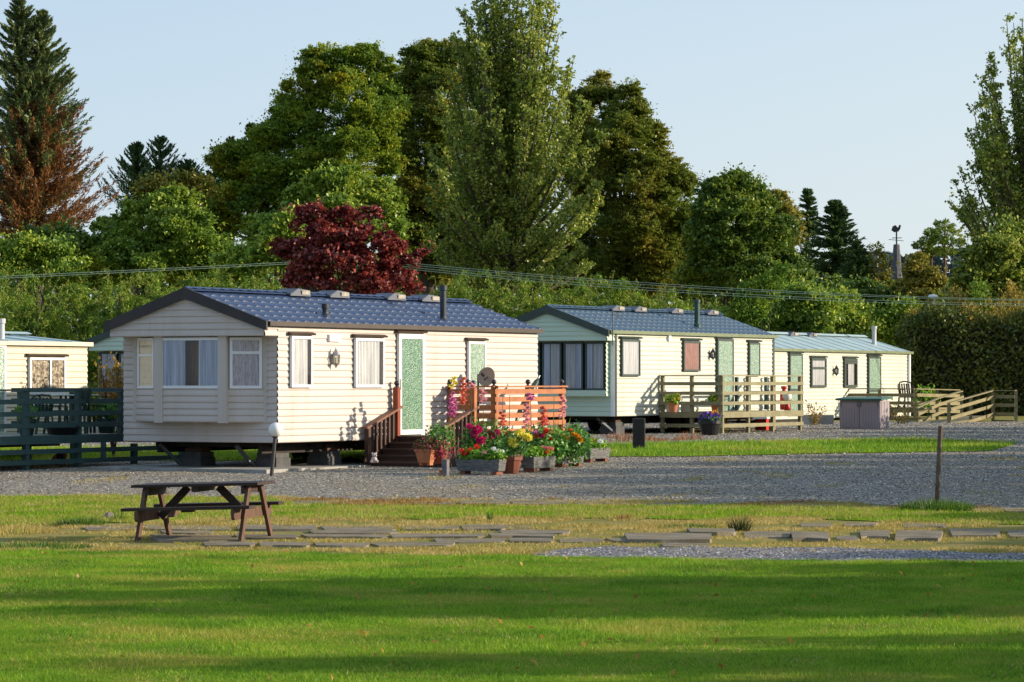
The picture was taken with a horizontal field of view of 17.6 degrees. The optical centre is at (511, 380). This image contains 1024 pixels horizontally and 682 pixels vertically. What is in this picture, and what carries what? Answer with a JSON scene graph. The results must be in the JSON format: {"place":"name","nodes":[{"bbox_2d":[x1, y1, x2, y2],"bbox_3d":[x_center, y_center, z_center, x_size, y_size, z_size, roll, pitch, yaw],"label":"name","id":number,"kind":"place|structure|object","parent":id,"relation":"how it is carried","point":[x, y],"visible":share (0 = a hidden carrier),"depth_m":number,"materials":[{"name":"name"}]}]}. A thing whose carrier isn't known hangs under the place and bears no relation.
{"place":"outdoors","nodes":[
{"label":"outdoors","id":0,"kind":"place"},
{"bbox_2d":[0,540,91,549],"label":"weed","id":1,"kind":"object","parent":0,"point":[35,544],"visible":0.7,"depth_m":37.62,"materials":[{"name":"green plant"}]},
{"bbox_2d":[0,443,512,460],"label":"back lawn","id":2,"kind":"structure","parent":0,"point":[173,453],"depth_m":64.58,"materials":[{"name":"plant"}]},
{"bbox_2d":[91,351,123,456],"bbox_3d":[-7.688,0.459,64.178,0.988,2.122,0.985,0,0,0],"label":"golden shrub","id":3,"kind":"object","parent":2,"relation":"on","point":[110,384],"visible":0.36,"depth_m":64.11,"materials":[{"name":"green plant"}]},
{"bbox_2d":[0,547,1023,681],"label":"lawn","id":4,"kind":"structure","parent":0,"point":[657,664],"depth_m":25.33,"materials":[{"name":"plant"}]},
{"bbox_2d":[8,549,1013,681],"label":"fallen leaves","id":5,"kind":"object","parent":4,"relation":"on","point":[672,672],"visible":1,"depth_m":26.88,"materials":[{"name":"brown plant"}]},
{"bbox_2d":[0,383,1023,557],"bbox_3d":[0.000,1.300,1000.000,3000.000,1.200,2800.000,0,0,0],"label":"ground","id":6,"kind":"structure","parent":0,"point":[949,544],"depth_m":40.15,"materials":[{"name":"plant"}]},
{"bbox_2d":[0,268,33,335],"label":"bush","id":7,"kind":"object","parent":6,"relation":"on","point":[12,306],"visible":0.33,"depth_m":104.62,"materials":[{"name":"green plant"}]},
{"bbox_2d":[1,268,90,387],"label":"bush","id":8,"kind":"object","parent":6,"relation":"on","point":[46,324],"visible":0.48,"depth_m":107.36,"materials":[{"name":"green plant"}]},
{"bbox_2d":[0,229,96,331],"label":"hawthorn bush","id":9,"kind":"object","parent":6,"relation":"on","point":[23,249],"visible":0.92,"depth_m":111.83,"materials":[{"name":"green plant"}]},
{"bbox_2d":[0,0,118,335],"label":"spruce tree","id":10,"kind":"object","parent":6,"relation":"on","point":[34,138],"visible":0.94,"depth_m":124.41,"materials":[{"name":"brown plant"}]},
{"bbox_2d":[8,213,110,336],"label":"bushy tree","id":11,"kind":"object","parent":6,"relation":"on","point":[85,240],"visible":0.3,"depth_m":117.27,"materials":[{"name":"green plant"}]},
{"bbox_2d":[41,280,126,409],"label":"bush","id":12,"kind":"object","parent":6,"relation":"on","point":[76,293],"visible":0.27,"depth_m":109.82,"materials":[{"name":"green plant"}]},
{"bbox_2d":[71,266,162,416],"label":"bush","id":13,"kind":"object","parent":6,"relation":"on","point":[127,307],"visible":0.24,"depth_m":104.96,"materials":[{"name":"green plant"}]},
{"bbox_2d":[97,140,162,296],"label":"conifer tree","id":14,"kind":"object","parent":6,"relation":"on","point":[136,149],"visible":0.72,"depth_m":151.74,"materials":[{"name":"green plant"}]},
{"bbox_2d":[80,181,238,301],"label":"sycamore tree","id":15,"kind":"object","parent":6,"relation":"on","point":[177,231],"visible":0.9,"depth_m":116.60,"materials":[{"name":"green plant"}]},
{"bbox_2d":[120,265,200,311],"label":"cypress tree","id":16,"kind":"object","parent":6,"relation":"on","point":[157,284],"visible":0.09,"depth_m":107.47,"materials":[{"name":"green plant"}]},
{"bbox_2d":[120,135,202,288],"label":"conifer tree","id":17,"kind":"object","parent":6,"relation":"on","point":[158,143],"visible":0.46,"depth_m":151.70,"materials":[{"name":"green plant"}]},
{"bbox_2d":[127,167,228,287],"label":"golden topped tree","id":18,"kind":"object","parent":6,"relation":"on","point":[184,178],"visible":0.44,"depth_m":129.92,"materials":[{"name":"green plant"}]},
{"bbox_2d":[161,265,233,292],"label":"cypress tree","id":19,"kind":"object","parent":6,"relation":"on","point":[202,279],"visible":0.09,"depth_m":109.98,"materials":[{"name":"green plant"}]},
{"bbox_2d":[208,199,307,286],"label":"young tree","id":20,"kind":"object","parent":6,"relation":"on","point":[255,253],"visible":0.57,"depth_m":111.59,"materials":[{"name":"green plant"}]},
{"bbox_2d":[196,38,413,291],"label":"beech tree","id":21,"kind":"object","parent":6,"relation":"on","point":[362,131],"visible":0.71,"depth_m":140.47,"materials":[{"name":"green plant"}]},
{"bbox_2d":[235,157,421,291],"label":"sycamore tree","id":22,"kind":"object","parent":6,"relation":"on","point":[332,187],"visible":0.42,"depth_m":119.34,"materials":[{"name":"green plant"}]},
{"bbox_2d":[264,198,436,295],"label":"red maple tree","id":23,"kind":"object","parent":6,"relation":"on","point":[315,254],"visible":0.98,"depth_m":95.35,"materials":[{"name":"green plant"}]},
{"bbox_2d":[381,36,479,294],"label":"beech tree","id":24,"kind":"object","parent":6,"relation":"on","point":[428,63],"visible":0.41,"depth_m":151.81,"materials":[{"name":"green plant"}]},
{"bbox_2d":[435,451,447,463],"bbox_3d":[-1.256,1.344,58.100,0.276,0.220,0.271,0,0,0],"label":"plant pot","id":25,"kind":"object","parent":6,"relation":"on","point":[438,459],"visible":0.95,"depth_m":58.01,"materials":[{"name":"brown ceramic"}]},
{"bbox_2d":[422,421,455,457],"bbox_3d":[-1.273,1.045,58.102,0.609,0.697,0.528,0,0,0],"label":"fuchsia","id":26,"kind":"object","parent":25,"relation":"on","point":[432,432],"visible":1,"depth_m":58.05,"materials":[{"name":"green plant"}]},
{"bbox_2d":[426,270,480,299],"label":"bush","id":27,"kind":"object","parent":6,"relation":"on","point":[456,283],"visible":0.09,"depth_m":110.05,"materials":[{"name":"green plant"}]},
{"bbox_2d":[454,266,528,317],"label":"bush","id":28,"kind":"object","parent":6,"relation":"on","point":[484,301],"visible":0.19,"depth_m":104.69,"materials":[{"name":"plant"}]},
{"bbox_2d":[0,251,1000,387],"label":"hedge","id":29,"kind":"object","parent":6,"relation":"on","point":[270,276],"visible":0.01,"depth_m":162.09,"materials":[{"name":"green plant"}]},
{"bbox_2d":[0,421,1023,507],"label":"gravel yard","id":30,"kind":"structure","parent":6,"relation":"on","point":[659,491],"depth_m":55.74,"materials":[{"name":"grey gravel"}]},
{"bbox_2d":[0,319,93,447],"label":"mobile home","id":31,"kind":"object","parent":30,"relation":"on","point":[32,362],"visible":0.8,"depth_m":64.42,"materials":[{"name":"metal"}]},
{"bbox_2d":[0,345,5,432],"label":"door","id":32,"kind":"structure","parent":31,"relation":"in","point":[2,347],"depth_m":63.25,"materials":[{"name":"white plastic"}]},
{"bbox_2d":[26,353,68,393],"bbox_3d":[-9.054,-0.136,64.530,0.080,0.794,1.314,0,0,28],"label":"window","id":33,"kind":"structure","parent":31,"relation":"in","point":[43,372],"depth_m":64.52,"materials":[{"name":"white plastic"}]},
{"bbox_2d":[0,388,181,469],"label":"timber deck","id":34,"kind":"structure","parent":30,"relation":"on","point":[75,450],"depth_m":59.89,"materials":[{"name":"green paint"}]},
{"bbox_2d":[84,330,123,429],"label":"mobile home","id":35,"kind":"object","parent":30,"relation":"on","point":[105,343],"visible":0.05,"depth_m":84.49,"materials":[{"name":"green metal"}]},
{"bbox_2d":[86,463,371,473],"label":"concrete slab","id":36,"kind":"structure","parent":30,"relation":"on","point":[235,467],"depth_m":58.68,"materials":[{"name":"grey concrete"}]},
{"bbox_2d":[180,447,214,465],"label":"block pier","id":37,"kind":"structure","parent":36,"relation":"on","point":[197,456],"depth_m":59.69,"materials":[{"name":"concrete"}]},
{"bbox_2d":[255,452,290,466],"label":"block pier","id":38,"kind":"structure","parent":36,"relation":"on","point":[281,460],"depth_m":59.06,"materials":[{"name":"concrete"}]},
{"bbox_2d":[104,285,543,466],"bbox_3d":[-3.313,-0.137,62.904,3.534,3.429,10.425,0,0,28],"label":"mobile home","id":39,"kind":"object","parent":36,"relation":"on","point":[216,369],"visible":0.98,"depth_m":59.38,"materials":[{"name":"beige metal"}]},
{"bbox_2d":[288,332,315,386],"bbox_3d":[-3.719,-0.378,58.606,0.080,0.983,0.841,0,0,28],"label":"window","id":40,"kind":"structure","parent":39,"relation":"in","point":[301,347],"depth_m":58.63,"materials":[{"name":"white plastic"}]},
{"bbox_2d":[352,334,387,386],"bbox_3d":[-2.601,-0.371,60.698,0.080,0.976,1.181,0,0,28],"label":"window","id":41,"kind":"structure","parent":39,"relation":"in","point":[369,353],"depth_m":60.73,"materials":[{"name":"white plastic"}]},
{"bbox_2d":[395,330,427,434],"bbox_3d":[-1.883,0.023,62.060,0.080,1.958,1.107,0,0,28],"label":"door","id":42,"kind":"structure","parent":39,"relation":"in","point":[410,347],"depth_m":62.05,"materials":[{"name":"green glass"}]},
{"bbox_2d":[465,337,488,404],"bbox_3d":[-0.684,-0.188,64.335,0.080,1.310,0.833,0,0,28],"label":"door","id":43,"kind":"structure","parent":39,"relation":"in","point":[476,351],"depth_m":64.27,"materials":[{"name":"glass"}]},
{"bbox_2d":[307,444,340,464],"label":"block pier","id":44,"kind":"structure","parent":36,"relation":"on","point":[329,454],"depth_m":60.38,"materials":[{"name":"concrete"}]},
{"bbox_2d":[362,380,514,467],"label":"timber steps","id":45,"kind":"structure","parent":30,"relation":"on","point":[397,450],"depth_m":60.65,"materials":[{"name":"brown wood"}]},
{"bbox_2d":[459,416,492,454],"bbox_3d":[-0.643,1.083,58.582,0.611,0.917,0.477,0,0,0],"label":"dahlia","id":46,"kind":"object","parent":30,"relation":"on","point":[474,434],"visible":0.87,"depth_m":58.49,"materials":[{"name":"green plant"}]},
{"bbox_2d":[455,459,506,474],"bbox_3d":[-0.533,1.480,56.967,0.860,0.262,0.270,0,0,28],"label":"stone trough","id":47,"kind":"object","parent":30,"relation":"on","point":[468,466],"visible":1,"depth_m":56.84,"materials":[{"name":"grey stone"}]},
{"bbox_2d":[447,379,567,455],"bbox_3d":[-0.094,0.759,64.393,1.141,1.590,2.985,0,0,28],"label":"trellis screen","id":48,"kind":"object","parent":30,"relation":"on","point":[494,399],"visible":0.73,"depth_m":63.55,"materials":[{"name":"brown wood"}]},
{"bbox_2d":[503,456,522,473],"bbox_3d":[-0.018,1.458,57.305,0.403,0.300,0.383,0,0,0],"label":"plant pot","id":49,"kind":"object","parent":30,"relation":"on","point":[513,465],"visible":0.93,"depth_m":57.17,"materials":[{"name":"brown ceramic"}]},
{"bbox_2d":[496,428,532,456],"bbox_3d":[0.044,1.089,57.348,0.653,0.573,0.463,0,0,0],"label":"dahlia","id":50,"kind":"object","parent":49,"relation":"on","point":[510,444],"visible":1,"depth_m":57.26,"materials":[{"name":"green plant"}]},
{"bbox_2d":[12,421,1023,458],"bbox_3d":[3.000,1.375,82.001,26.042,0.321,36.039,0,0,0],"label":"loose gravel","id":51,"kind":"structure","parent":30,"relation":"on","point":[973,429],"depth_m":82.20,"materials":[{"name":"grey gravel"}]},
{"bbox_2d":[521,456,555,471],"bbox_3d":[0.458,1.453,57.994,0.270,0.262,0.840,0,0,28],"label":"stone trough","id":52,"kind":"object","parent":30,"relation":"on","point":[533,464],"visible":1,"depth_m":57.73,"materials":[{"name":"grey stone"}]},
{"bbox_2d":[541,423,569,463],"bbox_3d":[0.772,1.126,59.592,0.578,0.748,0.557,0,0,0],"label":"dahlia","id":53,"kind":"object","parent":30,"relation":"on","point":[560,448],"visible":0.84,"depth_m":59.55,"materials":[{"name":"green plant"}]},
{"bbox_2d":[560,426,592,462],"bbox_3d":[1.149,1.157,59.876,0.675,0.684,0.474,0,0,-17],"label":"gazania","id":54,"kind":"object","parent":30,"relation":"on","point":[580,444],"visible":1,"depth_m":59.83,"materials":[{"name":"green plant"}]},
{"bbox_2d":[515,299,777,433],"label":"mobile home","id":55,"kind":"object","parent":30,"relation":"on","point":[606,363],"visible":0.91,"depth_m":82.69,"materials":[{"name":"beige metal"}]},
{"bbox_2d":[619,336,642,375],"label":"window","id":56,"kind":"structure","parent":55,"relation":"in","point":[630,347],"depth_m":81.68,"materials":[{"name":"white glass"}]},
{"bbox_2d":[681,338,702,370],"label":"window","id":57,"kind":"structure","parent":55,"relation":"in","point":[691,349],"depth_m":84.83,"materials":[{"name":"pink glass"}]},
{"bbox_2d":[715,337,735,410],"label":"door","id":58,"kind":"structure","parent":55,"relation":"in","point":[724,347],"depth_m":86.71,"materials":[{"name":"green glass"}]},
{"bbox_2d":[747,340,761,374],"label":"window","id":59,"kind":"structure","parent":55,"relation":"in","point":[753,348],"depth_m":88.27,"materials":[{"name":"green glass"}]},
{"bbox_2d":[659,375,803,433],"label":"timber deck","id":60,"kind":"structure","parent":30,"relation":"on","point":[772,413],"depth_m":83.55,"materials":[{"name":"brown wood"}]},
{"bbox_2d":[835,397,892,428],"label":"storage box","id":61,"kind":"object","parent":30,"relation":"on","point":[864,412],"visible":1,"depth_m":88.90,"materials":[{"name":"grey plastic"}]},
{"bbox_2d":[840,402,858,428],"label":"door","id":62,"kind":"structure","parent":61,"relation":"in","point":[849,411],"depth_m":89.01,"materials":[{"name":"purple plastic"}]},
{"bbox_2d":[860,402,879,428],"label":"door","id":63,"kind":"structure","parent":61,"relation":"in","point":[869,411],"depth_m":88.75,"materials":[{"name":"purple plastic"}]},
{"bbox_2d":[0,496,1023,524],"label":"grass strip","id":64,"kind":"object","parent":6,"relation":"on","point":[694,507],"depth_m":46.07,"materials":[{"name":"plant"}]},
{"bbox_2d":[0,492,1023,524],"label":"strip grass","id":65,"kind":"structure","parent":64,"relation":"on","point":[420,516],"depth_m":46.34,"materials":[{"name":"green plant"}]},
{"bbox_2d":[419,0,612,314],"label":"poplar tree","id":66,"kind":"object","parent":6,"relation":"on","point":[511,177],"visible":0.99,"depth_m":130.97,"materials":[{"name":"green plant"}]},
{"bbox_2d":[491,273,579,316],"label":"bush","id":67,"kind":"object","parent":6,"relation":"on","point":[528,305],"visible":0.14,"depth_m":107.46,"materials":[{"name":"plant"}]},
{"bbox_2d":[523,272,608,305],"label":"bush","id":68,"kind":"object","parent":6,"relation":"on","point":[580,294],"visible":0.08,"depth_m":110.01,"materials":[{"name":"plant"}]},
{"bbox_2d":[216,494,996,509],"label":"kerb weeds","id":69,"kind":"object","parent":6,"relation":"on","point":[384,500],"visible":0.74,"depth_m":48.97,"materials":[{"name":"green plant"}]},
{"bbox_2d":[570,268,647,306],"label":"bush","id":70,"kind":"object","parent":6,"relation":"on","point":[618,296],"visible":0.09,"depth_m":104.75,"materials":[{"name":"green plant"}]},
{"bbox_2d":[539,68,704,300],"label":"beech tree","id":71,"kind":"object","parent":6,"relation":"on","point":[640,231],"visible":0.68,"depth_m":144.29,"materials":[{"name":"green plant"}]},
{"bbox_2d":[664,162,815,311],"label":"sycamore tree","id":72,"kind":"object","parent":6,"relation":"on","point":[760,233],"visible":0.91,"depth_m":136.74,"materials":[{"name":"green plant"}]},
{"bbox_2d":[717,256,796,331],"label":"bush","id":73,"kind":"object","parent":6,"relation":"on","point":[748,310],"visible":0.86,"depth_m":105.75,"materials":[{"name":"green plant"}]},
{"bbox_2d":[533,547,1023,561],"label":"pebble strip","id":74,"kind":"object","parent":6,"relation":"on","point":[837,553],"visible":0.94,"depth_m":36.23,"materials":[{"name":"grey gravel"}]},
{"bbox_2d":[538,545,1023,561],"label":"pebbles","id":75,"kind":"object","parent":74,"relation":"on","point":[792,553],"visible":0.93,"depth_m":36.18,"materials":[{"name":"grey gravel"}]},
{"bbox_2d":[768,188,811,328],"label":"ash tree","id":76,"kind":"object","parent":6,"relation":"on","point":[788,208],"visible":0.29,"depth_m":145.66,"materials":[{"name":"green plant"}]},
{"bbox_2d":[751,269,857,333],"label":"broadleaf bush","id":77,"kind":"object","parent":6,"relation":"on","point":[815,314],"visible":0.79,"depth_m":109.60,"materials":[{"name":"green plant"}]},
{"bbox_2d":[795,187,829,275],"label":"conifer tree","id":78,"kind":"object","parent":6,"relation":"on","point":[809,199],"visible":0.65,"depth_m":147.86,"materials":[{"name":"green plant"}]},
{"bbox_2d":[728,326,913,422],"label":"mobile home","id":79,"kind":"object","parent":6,"relation":"on","point":[830,367],"visible":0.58,"depth_m":103.61,"materials":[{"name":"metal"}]},
{"bbox_2d":[788,351,804,410],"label":"door","id":80,"kind":"structure","parent":79,"relation":"in","point":[795,360],"depth_m":99.93,"materials":[{"name":"green glass"}]},
{"bbox_2d":[810,355,827,386],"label":"window","id":81,"kind":"structure","parent":79,"relation":"in","point":[818,366],"depth_m":101.77,"materials":[{"name":"white glass"}]},
{"bbox_2d":[843,356,858,386],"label":"window","id":82,"kind":"structure","parent":79,"relation":"in","point":[850,366],"depth_m":104.32,"materials":[{"name":"white glass"}]},
{"bbox_2d":[867,354,882,392],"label":"door","id":83,"kind":"structure","parent":79,"relation":"in","point":[873,362],"depth_m":106.19,"materials":[{"name":"green glass"}]},
{"bbox_2d":[799,199,882,332],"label":"conifer tree","id":84,"kind":"object","parent":6,"relation":"on","point":[835,233],"visible":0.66,"depth_m":141.72,"materials":[{"name":"green plant"}]},
{"bbox_2d":[811,282,885,337],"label":"broadleaf bush","id":85,"kind":"object","parent":6,"relation":"on","point":[859,325],"visible":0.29,"depth_m":113.87,"materials":[{"name":"green plant"}]},
{"bbox_2d":[770,259,944,342],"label":"dark shrub","id":86,"kind":"object","parent":6,"relation":"on","point":[866,286],"visible":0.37,"depth_m":125.23,"materials":[{"name":"green plant"}]},
{"bbox_2d":[837,241,879,329],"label":"conifer tree","id":87,"kind":"object","parent":6,"relation":"on","point":[856,266],"visible":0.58,"depth_m":139.81,"materials":[{"name":"green plant"}]},
{"bbox_2d":[864,240,894,289],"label":"thin tree","id":88,"kind":"object","parent":6,"relation":"on","point":[882,255],"visible":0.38,"depth_m":139.86,"materials":[{"name":"green plant"}]},
{"bbox_2d":[853,292,924,346],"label":"broadleaf bush","id":89,"kind":"object","parent":6,"relation":"on","point":[889,318],"visible":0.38,"depth_m":115.74,"materials":[{"name":"green plant"}]},
{"bbox_2d":[848,388,959,419],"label":"timber deck","id":90,"kind":"structure","parent":6,"relation":"on","point":[913,395],"depth_m":103.68,"materials":[{"name":"beige wood"}]},
{"bbox_2d":[874,251,949,311],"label":"willow tree","id":91,"kind":"object","parent":6,"relation":"on","point":[921,280],"visible":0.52,"depth_m":123.59,"materials":[{"name":"green plant"}]},
{"bbox_2d":[869,244,971,283],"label":"wooded ridge","id":92,"kind":"structure","parent":6,"relation":"on","point":[938,261],"depth_m":402.33,"materials":[{"name":"green plant"}]},
{"bbox_2d":[910,227,943,265],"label":"tree","id":93,"kind":"object","parent":6,"relation":"on","point":[927,243],"visible":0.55,"depth_m":139.85,"materials":[{"name":"green plant"}]},
{"bbox_2d":[898,496,976,511],"bbox_3d":[6.056,1.738,47.164,1.167,0.225,1.169,0,0,0],"label":"grass tuft","id":94,"kind":"object","parent":6,"relation":"on","point":[951,505],"visible":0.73,"depth_m":46.98,"materials":[{"name":"green plant"}]},
{"bbox_2d":[927,218,966,296],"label":"tree","id":95,"kind":"object","parent":6,"relation":"on","point":[941,239],"visible":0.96,"depth_m":137.85,"materials":[{"name":"green plant"}]},
{"bbox_2d":[888,296,1023,415],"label":"clipped hedge","id":96,"kind":"object","parent":6,"relation":"on","point":[973,350],"visible":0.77,"depth_m":111.38,"materials":[{"name":"green plant"}]},
{"bbox_2d":[915,390,1017,422],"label":"wooden ramp","id":97,"kind":"structure","parent":6,"relation":"on","point":[961,416],"depth_m":101.01,"materials":[{"name":"beige wood"}]},
{"bbox_2d":[935,212,1023,311],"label":"broadleaf tree","id":98,"kind":"object","parent":6,"relation":"on","point":[1001,258],"visible":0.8,"depth_m":121.06,"materials":[{"name":"green plant"}]},
{"bbox_2d":[944,12,1023,252],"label":"poplar tree","id":99,"kind":"object","parent":6,"relation":"on","point":[998,165],"visible":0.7,"depth_m":129.27,"materials":[{"name":"green plant"}]},
{"bbox_2d":[0,0,1023,327],"label":"sky","id":100,"kind":"structure","parent":0,"point":[860,104],"materials":[{"name":"blue"}]},
{"bbox_2d":[83,500,1023,547],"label":"path","id":101,"kind":"structure","parent":0,"point":[701,537],"depth_m":40.22,"materials":[{"name":"stone"}]},
{"bbox_2d":[121,480,283,541],"bbox_3d":[-3.692,1.579,39.601,1.588,0.721,1.520,-2,0,13],"label":"picnic bench","id":102,"kind":"object","parent":101,"relation":"on","point":[244,510],"visible":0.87,"depth_m":39.44,"materials":[{"name":"brown wood"}]},
{"bbox_2d":[605,435,1018,456],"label":"grass island","id":103,"kind":"structure","parent":0,"point":[751,453],"depth_m":69.39,"materials":[{"name":"plant"}]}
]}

